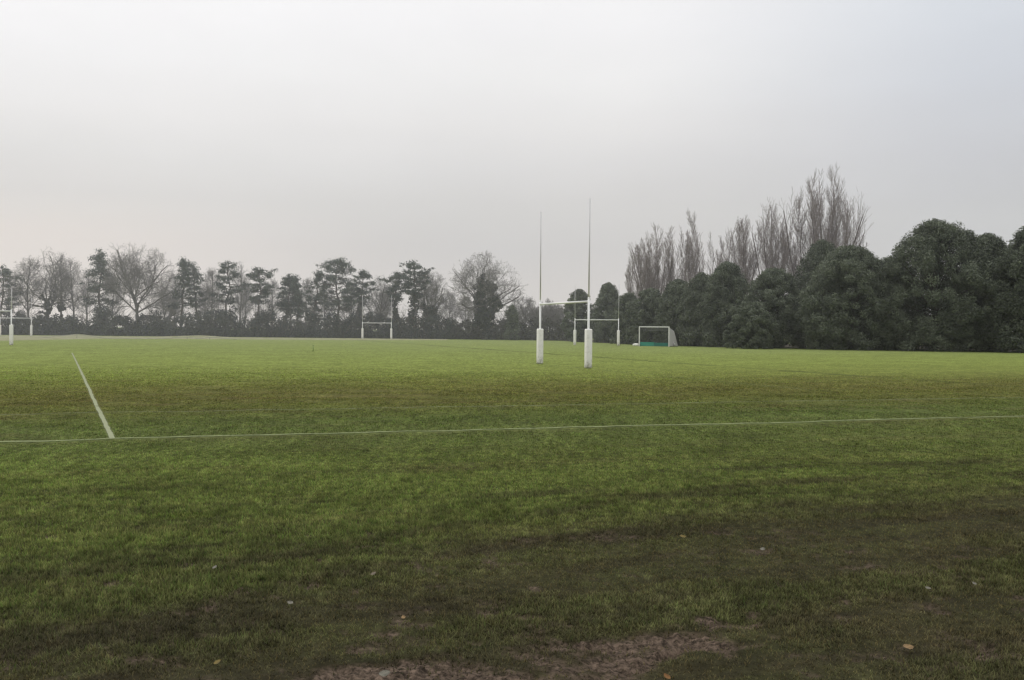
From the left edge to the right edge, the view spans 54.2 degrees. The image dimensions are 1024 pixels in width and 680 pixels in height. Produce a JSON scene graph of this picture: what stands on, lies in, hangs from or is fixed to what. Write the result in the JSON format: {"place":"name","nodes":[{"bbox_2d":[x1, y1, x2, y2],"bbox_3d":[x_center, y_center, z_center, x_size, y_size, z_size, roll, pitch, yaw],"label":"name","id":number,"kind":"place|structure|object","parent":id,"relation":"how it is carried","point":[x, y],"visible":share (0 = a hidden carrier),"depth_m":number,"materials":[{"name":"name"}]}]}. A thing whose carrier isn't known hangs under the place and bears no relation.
{"place":"outdoors","nodes":[
{"label":"outdoors","id":0,"kind":"place"},
{"bbox_2d":[0,334,447,340],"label":"rough grass","id":1,"kind":"structure","parent":0,"point":[72,336],"depth_m":154.96,"materials":[{"name":"green plant"}]},
{"bbox_2d":[0,326,1023,679],"bbox_3d":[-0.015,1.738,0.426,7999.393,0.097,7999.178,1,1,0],"label":"ground","id":2,"kind":"structure","parent":0,"point":[512,358],"depth_m":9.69,"materials":[{"name":"green plant"}]},
{"bbox_2d":[0,288,12,344],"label":"rugby goal","id":3,"kind":"object","parent":2,"relation":"on","point":[11,334],"visible":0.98,"depth_m":87.88,"materials":[{"name":"white metal"}]},
{"bbox_2d":[0,298,31,335],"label":"rugby goal","id":4,"kind":"object","parent":2,"relation":"on","point":[31,321],"visible":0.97,"depth_m":167.93,"materials":[{"name":"white metal"}]},
{"bbox_2d":[72,353,114,438],"bbox_3d":[-17.258,1.165,39.929,0.105,0.025,54.113,0,1,-24],"label":"pitch line","id":5,"kind":"object","parent":2,"relation":"on","point":[106,426],"visible":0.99,"depth_m":20.96,"materials":[{"name":"paint"}]},
{"bbox_2d":[41,335,236,339],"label":"rope barrier","id":6,"kind":"object","parent":2,"relation":"on","point":[136,338],"visible":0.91,"depth_m":140.49,"materials":[{"name":"grey metal"}]},
{"bbox_2d":[0,294,361,337],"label":"hedge","id":7,"kind":"object","parent":2,"relation":"on","point":[260,325],"visible":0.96,"depth_m":183.53,"materials":[{"name":"green plant"}]},
{"bbox_2d":[361,296,391,338],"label":"rugby goal","id":8,"kind":"object","parent":2,"relation":"on","point":[362,332],"visible":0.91,"depth_m":168.83,"materials":[{"name":"white metal"}]},
{"bbox_2d":[379,670,389,675],"bbox_3d":[-0.611,1.619,4.864,0.072,0.006,0.043,-7,26,-3],"label":"fallen leaf","id":9,"kind":"object","parent":2,"relation":"on","point":[384,673],"visible":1,"depth_m":4.86,"materials":[{"name":"grey plant"}]},
{"bbox_2d":[395,260,435,338],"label":"pine tree","id":10,"kind":"object","parent":2,"relation":"on","point":[415,296],"visible":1,"depth_m":176.47,"materials":[{"name":"green plant"}]},
{"bbox_2d":[448,249,527,339],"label":"bare tree","id":11,"kind":"object","parent":2,"relation":"on","point":[484,313],"visible":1,"depth_m":170.85,"materials":[{"name":"grey plant"}]},
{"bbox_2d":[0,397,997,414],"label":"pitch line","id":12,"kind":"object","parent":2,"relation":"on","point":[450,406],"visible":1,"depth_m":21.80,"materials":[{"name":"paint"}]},
{"bbox_2d":[0,416,1010,441],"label":"touchline","id":13,"kind":"object","parent":2,"relation":"on","point":[460,430],"visible":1,"depth_m":17.04,"materials":[{"name":"paint"}]},
{"bbox_2d":[502,304,520,339],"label":"evergreen bush","id":14,"kind":"object","parent":2,"relation":"on","point":[511,313],"visible":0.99,"depth_m":167.40,"materials":[{"name":"green plant"}]},
{"bbox_2d":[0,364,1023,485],"bbox_3d":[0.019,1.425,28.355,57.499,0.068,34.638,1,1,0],"label":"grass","id":15,"kind":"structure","parent":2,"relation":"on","point":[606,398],"depth_m":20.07,"materials":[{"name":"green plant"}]},
{"bbox_2d":[536,198,591,367],"bbox_3d":[2.479,-2.591,48.276,0.285,7.800,6.063,0,1,-21],"label":"rugby goal","id":16,"kind":"object","parent":2,"relation":"on","point":[587,351],"visible":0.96,"depth_m":45.58,"materials":[{"name":"white metal"}]},
{"bbox_2d":[573,309,619,345],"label":"rugby goal","id":17,"kind":"object","parent":2,"relation":"on","point":[618,337],"visible":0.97,"depth_m":117.36,"materials":[{"name":"white metal"}]},
{"bbox_2d":[633,326,677,346],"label":"hockey goal","id":18,"kind":"object","parent":2,"relation":"on","point":[672,340],"visible":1,"depth_m":113.31,"materials":[{"name":"white metal"}]},
{"bbox_2d":[480,339,1016,351],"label":"woodland floor","id":19,"kind":"structure","parent":2,"relation":"on","point":[788,346],"depth_m":111.51,"materials":[{"name":"brown plant"}]},
{"bbox_2d":[0,269,24,316],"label":"bare tree","id":20,"kind":"object","parent":19,"relation":"on","point":[10,292],"visible":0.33,"depth_m":212.23,"materials":[{"name":"grey plant"}]},
{"bbox_2d":[0,264,28,322],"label":"pine tree","id":21,"kind":"object","parent":19,"relation":"on","point":[5,271],"visible":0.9,"depth_m":189.70,"materials":[{"name":"green plant"}]},
{"bbox_2d":[5,255,52,315],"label":"bare tree","id":22,"kind":"object","parent":19,"relation":"on","point":[28,294],"visible":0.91,"depth_m":190.90,"materials":[{"name":"grey plant"}]},
{"bbox_2d":[21,247,79,317],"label":"bare tree","id":23,"kind":"object","parent":19,"relation":"on","point":[48,307],"visible":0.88,"depth_m":191.60,"materials":[{"name":"grey plant"}]},
{"bbox_2d":[44,252,79,325],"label":"bare tree","id":24,"kind":"object","parent":19,"relation":"on","point":[59,307],"visible":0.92,"depth_m":192.56,"materials":[{"name":"grey plant"}]},
{"bbox_2d":[52,257,92,315],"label":"bare tree","id":25,"kind":"object","parent":19,"relation":"on","point":[77,296],"visible":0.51,"depth_m":204.57,"materials":[{"name":"grey plant"}]},
{"bbox_2d":[71,267,101,324],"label":"bare tree","id":26,"kind":"object","parent":19,"relation":"on","point":[89,284],"visible":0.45,"depth_m":209.97,"materials":[{"name":"grey plant"}]},
{"bbox_2d":[75,247,125,312],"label":"pine tree","id":27,"kind":"object","parent":19,"relation":"on","point":[97,262],"visible":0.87,"depth_m":187.56,"materials":[{"name":"green plant"}]},
{"bbox_2d":[98,276,128,315],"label":"bare tree","id":28,"kind":"object","parent":19,"relation":"on","point":[113,295],"visible":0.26,"depth_m":213.51,"materials":[{"name":"grey plant"}]},
{"bbox_2d":[91,242,178,318],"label":"bare tree","id":29,"kind":"object","parent":19,"relation":"on","point":[129,285],"visible":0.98,"depth_m":187.77,"materials":[{"name":"grey plant"}]},
{"bbox_2d":[142,284,180,319],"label":"bare tree","id":30,"kind":"object","parent":19,"relation":"on","point":[170,302],"visible":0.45,"depth_m":199.20,"materials":[{"name":"grey plant"}]},
{"bbox_2d":[162,271,188,321],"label":"bare tree","id":31,"kind":"object","parent":19,"relation":"on","point":[176,289],"visible":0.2,"depth_m":211.90,"materials":[{"name":"grey plant"}]},
{"bbox_2d":[166,256,197,326],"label":"pine tree","id":32,"kind":"object","parent":19,"relation":"on","point":[182,264],"visible":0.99,"depth_m":189.31,"materials":[{"name":"green plant"}]},
{"bbox_2d":[184,262,208,320],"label":"pine tree","id":33,"kind":"object","parent":19,"relation":"on","point":[195,274],"visible":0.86,"depth_m":191.71,"materials":[{"name":"green plant"}]},
{"bbox_2d":[193,279,216,314],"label":"bare tree","id":34,"kind":"object","parent":19,"relation":"on","point":[202,283],"visible":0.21,"depth_m":213.32,"materials":[{"name":"grey plant"}]},
{"bbox_2d":[196,268,225,312],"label":"bare tree","id":35,"kind":"object","parent":19,"relation":"on","point":[210,276],"visible":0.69,"depth_m":193.58,"materials":[{"name":"grey plant"}]},
{"bbox_2d":[210,260,250,310],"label":"pine tree","id":36,"kind":"object","parent":19,"relation":"on","point":[223,278],"visible":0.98,"depth_m":188.28,"materials":[{"name":"green plant"}]},
{"bbox_2d":[224,262,254,320],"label":"bare tree","id":37,"kind":"object","parent":19,"relation":"on","point":[242,297],"visible":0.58,"depth_m":205.09,"materials":[{"name":"grey plant"}]},
{"bbox_2d":[228,280,257,324],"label":"bare tree","id":38,"kind":"object","parent":19,"relation":"on","point":[249,306],"visible":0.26,"depth_m":210.23,"materials":[{"name":"grey plant"}]},
{"bbox_2d":[242,266,277,312],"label":"pine tree","id":39,"kind":"object","parent":19,"relation":"on","point":[256,273],"visible":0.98,"depth_m":187.42,"materials":[{"name":"green plant"}]},
{"bbox_2d":[256,278,284,324],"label":"bare tree","id":40,"kind":"object","parent":19,"relation":"on","point":[273,297],"visible":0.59,"depth_m":212.58,"materials":[{"name":"grey plant"}]},
{"bbox_2d":[274,273,302,318],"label":"pine tree","id":41,"kind":"object","parent":19,"relation":"on","point":[287,279],"visible":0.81,"depth_m":190.32,"materials":[{"name":"green plant"}]},
{"bbox_2d":[291,274,306,325],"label":"pine tree","id":42,"kind":"object","parent":19,"relation":"on","point":[298,299],"visible":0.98,"depth_m":189.53,"materials":[{"name":"green plant"}]},
{"bbox_2d":[295,276,315,316],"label":"bare tree","id":43,"kind":"object","parent":19,"relation":"on","point":[304,284],"visible":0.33,"depth_m":200.06,"materials":[{"name":"grey plant"}]},
{"bbox_2d":[301,268,327,321],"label":"pine tree","id":44,"kind":"object","parent":19,"relation":"on","point":[313,302],"visible":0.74,"depth_m":188.18,"materials":[{"name":"green plant"}]},
{"bbox_2d":[316,287,335,322],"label":"bare tree","id":45,"kind":"object","parent":19,"relation":"on","point":[324,304],"visible":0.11,"depth_m":207.53,"materials":[{"name":"grey plant"}]},
{"bbox_2d":[303,256,368,317],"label":"pine tree","id":46,"kind":"object","parent":19,"relation":"on","point":[333,279],"visible":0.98,"depth_m":184.48,"materials":[{"name":"green plant"}]},
{"bbox_2d":[339,281,365,318],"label":"bare tree","id":47,"kind":"object","parent":19,"relation":"on","point":[348,313],"visible":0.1,"depth_m":209.85,"materials":[{"name":"grey plant"}]},
{"bbox_2d":[349,269,381,330],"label":"pine tree","id":48,"kind":"object","parent":19,"relation":"on","point":[362,275],"visible":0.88,"depth_m":184.17,"materials":[{"name":"green plant"}]},
{"bbox_2d":[363,275,394,315],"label":"bare tree","id":49,"kind":"object","parent":19,"relation":"on","point":[383,301],"visible":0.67,"depth_m":191.24,"materials":[{"name":"grey plant"}]},
{"bbox_2d":[374,284,393,325],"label":"bare tree","id":50,"kind":"object","parent":19,"relation":"on","point":[384,305],"visible":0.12,"depth_m":205.71,"materials":[{"name":"grey plant"}]},
{"bbox_2d":[376,270,404,338],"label":"pine tree","id":51,"kind":"object","parent":19,"relation":"on","point":[396,296],"visible":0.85,"depth_m":179.47,"materials":[{"name":"green plant"}]},
{"bbox_2d":[331,299,464,338],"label":"hedge","id":52,"kind":"object","parent":19,"relation":"on","point":[432,328],"visible":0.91,"depth_m":178.06,"materials":[{"name":"green plant"}]},
{"bbox_2d":[405,269,452,322],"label":"bare tree","id":53,"kind":"object","parent":19,"relation":"on","point":[431,308],"visible":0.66,"depth_m":179.01,"materials":[{"name":"grey plant"}]},
{"bbox_2d":[435,289,464,319],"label":"bare tree","id":54,"kind":"object","parent":19,"relation":"on","point":[450,308],"visible":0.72,"depth_m":203.63,"materials":[{"name":"grey plant"}]},
{"bbox_2d":[455,295,473,329],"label":"bare tree","id":55,"kind":"object","parent":19,"relation":"on","point":[466,317],"visible":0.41,"depth_m":199.71,"materials":[{"name":"grey plant"}]},
{"bbox_2d":[441,305,570,340],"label":"hedge","id":56,"kind":"object","parent":19,"relation":"on","point":[527,333],"visible":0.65,"depth_m":173.56,"materials":[{"name":"green plant"}]},
{"bbox_2d":[510,294,538,322],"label":"bare tree","id":57,"kind":"object","parent":19,"relation":"on","point":[530,307],"visible":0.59,"depth_m":181.15,"materials":[{"name":"grey plant"}]},
{"bbox_2d":[528,299,568,329],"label":"bare tree","id":58,"kind":"object","parent":19,"relation":"on","point":[557,311],"visible":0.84,"depth_m":170.96,"materials":[{"name":"grey plant"}]},
{"bbox_2d":[559,289,594,341],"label":"evergreen tree","id":59,"kind":"object","parent":19,"relation":"on","point":[572,312],"visible":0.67,"depth_m":150.63,"materials":[{"name":"green plant"}]},
{"bbox_2d":[590,282,622,342],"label":"evergreen tree","id":60,"kind":"object","parent":19,"relation":"on","point":[606,303],"visible":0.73,"depth_m":144.85,"materials":[{"name":"green plant"}]},
{"bbox_2d":[609,291,641,343],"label":"evergreen tree","id":61,"kind":"object","parent":19,"relation":"on","point":[626,300],"visible":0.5,"depth_m":131.14,"materials":[{"name":"green plant"}]},
{"bbox_2d":[624,257,647,303],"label":"poplar tree","id":62,"kind":"object","parent":19,"relation":"on","point":[629,280],"visible":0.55,"depth_m":141.10,"materials":[{"name":"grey plant"}]},
{"bbox_2d":[624,287,667,344],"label":"evergreen tree","id":63,"kind":"object","parent":19,"relation":"on","point":[644,313],"visible":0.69,"depth_m":124.68,"materials":[{"name":"green plant"}]},
{"bbox_2d":[627,223,674,297],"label":"poplar tree","id":64,"kind":"object","parent":19,"relation":"on","point":[655,282],"visible":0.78,"depth_m":139.84,"materials":[{"name":"brown plant"}]},
{"bbox_2d":[651,278,689,345],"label":"evergreen tree","id":65,"kind":"object","parent":19,"relation":"on","point":[672,295],"visible":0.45,"depth_m":120.97,"materials":[{"name":"green plant"}]},
{"bbox_2d":[663,225,687,284],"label":"poplar tree","id":66,"kind":"object","parent":19,"relation":"on","point":[672,274],"visible":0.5,"depth_m":140.19,"materials":[{"name":"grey plant"}]},
{"bbox_2d":[682,210,702,286],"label":"poplar tree","id":67,"kind":"object","parent":19,"relation":"on","point":[691,265],"visible":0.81,"depth_m":137.57,"materials":[{"name":"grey plant"}]},
{"bbox_2d":[676,272,718,345],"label":"evergreen tree","id":68,"kind":"object","parent":19,"relation":"on","point":[687,333],"visible":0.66,"depth_m":116.80,"materials":[{"name":"green plant"}]},
{"bbox_2d":[696,232,715,278],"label":"poplar tree","id":69,"kind":"object","parent":19,"relation":"on","point":[699,255],"visible":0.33,"depth_m":141.75,"materials":[{"name":"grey plant"}]},
{"bbox_2d":[693,261,749,346],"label":"evergreen tree","id":70,"kind":"object","parent":19,"relation":"on","point":[729,287],"visible":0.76,"depth_m":112.41,"materials":[{"name":"green plant"}]},
{"bbox_2d":[710,229,732,273],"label":"poplar tree","id":71,"kind":"object","parent":19,"relation":"on","point":[720,258],"visible":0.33,"depth_m":140.18,"materials":[{"name":"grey plant"}]},
{"bbox_2d":[723,215,762,293],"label":"poplar tree","id":72,"kind":"object","parent":19,"relation":"on","point":[742,253],"visible":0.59,"depth_m":137.39,"materials":[{"name":"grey plant"}]},
{"bbox_2d":[728,267,807,347],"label":"evergreen tree","id":73,"kind":"object","parent":19,"relation":"on","point":[769,288],"visible":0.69,"depth_m":107.20,"materials":[{"name":"green plant"}]},
{"bbox_2d":[747,198,798,279],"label":"poplar tree","id":74,"kind":"object","parent":19,"relation":"on","point":[769,263],"visible":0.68,"depth_m":135.95,"materials":[{"name":"brown plant"}]},
{"bbox_2d":[777,186,818,277],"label":"poplar tree","id":75,"kind":"object","parent":19,"relation":"on","point":[798,230],"visible":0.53,"depth_m":132.91,"materials":[{"name":"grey plant"}]},
{"bbox_2d":[785,239,848,347],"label":"evergreen tree","id":76,"kind":"object","parent":19,"relation":"on","point":[815,255],"visible":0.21,"depth_m":110.97,"materials":[{"name":"green plant"}]},
{"bbox_2d":[802,161,873,269],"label":"poplar tree","id":77,"kind":"object","parent":19,"relation":"on","point":[814,207],"visible":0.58,"depth_m":131.01,"materials":[{"name":"brown plant"}]},
{"bbox_2d":[793,245,906,349],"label":"evergreen tree","id":78,"kind":"object","parent":19,"relation":"on","point":[850,272],"visible":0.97,"depth_m":100.54,"materials":[{"name":"green plant"}]},
{"bbox_2d":[841,205,866,248],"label":"poplar tree","id":79,"kind":"object","parent":19,"relation":"on","point":[849,227],"visible":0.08,"depth_m":132.12,"materials":[{"name":"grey plant"}]},
{"bbox_2d":[857,257,927,349],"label":"evergreen tree","id":80,"kind":"object","parent":19,"relation":"on","point":[884,258],"visible":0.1,"depth_m":101.77,"materials":[{"name":"green plant"}]},
{"bbox_2d":[867,218,1003,351],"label":"evergreen tree","id":81,"kind":"object","parent":19,"relation":"on","point":[933,241],"visible":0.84,"depth_m":97.05,"materials":[{"name":"green plant"}]},
{"bbox_2d":[945,232,1023,351],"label":"evergreen tree","id":82,"kind":"object","parent":19,"relation":"on","point":[995,244],"visible":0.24,"depth_m":97.27,"materials":[{"name":"green plant"}]},
{"bbox_2d":[985,226,1023,352],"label":"evergreen tree","id":83,"kind":"object","parent":19,"relation":"on","point":[1013,263],"visible":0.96,"depth_m":93.80,"materials":[{"name":"green plant"}]},
{"bbox_2d":[722,301,781,348],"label":"evergreen bush","id":84,"kind":"object","parent":2,"relation":"on","point":[759,327],"visible":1,"depth_m":101.91,"materials":[{"name":"green plant"}]},
{"bbox_2d":[903,644,913,648],"bbox_3d":[2.147,1.655,5.399,0.082,0.006,0.049,3,16,-19],"label":"fallen leaf","id":85,"kind":"object","parent":2,"relation":"on","point":[908,646],"visible":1,"depth_m":5.40,"materials":[{"name":"beige plant"}]},
{"bbox_2d":[0,0,1023,329],"label":"sky","id":86,"kind":"structure","parent":0,"point":[288,136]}
]}

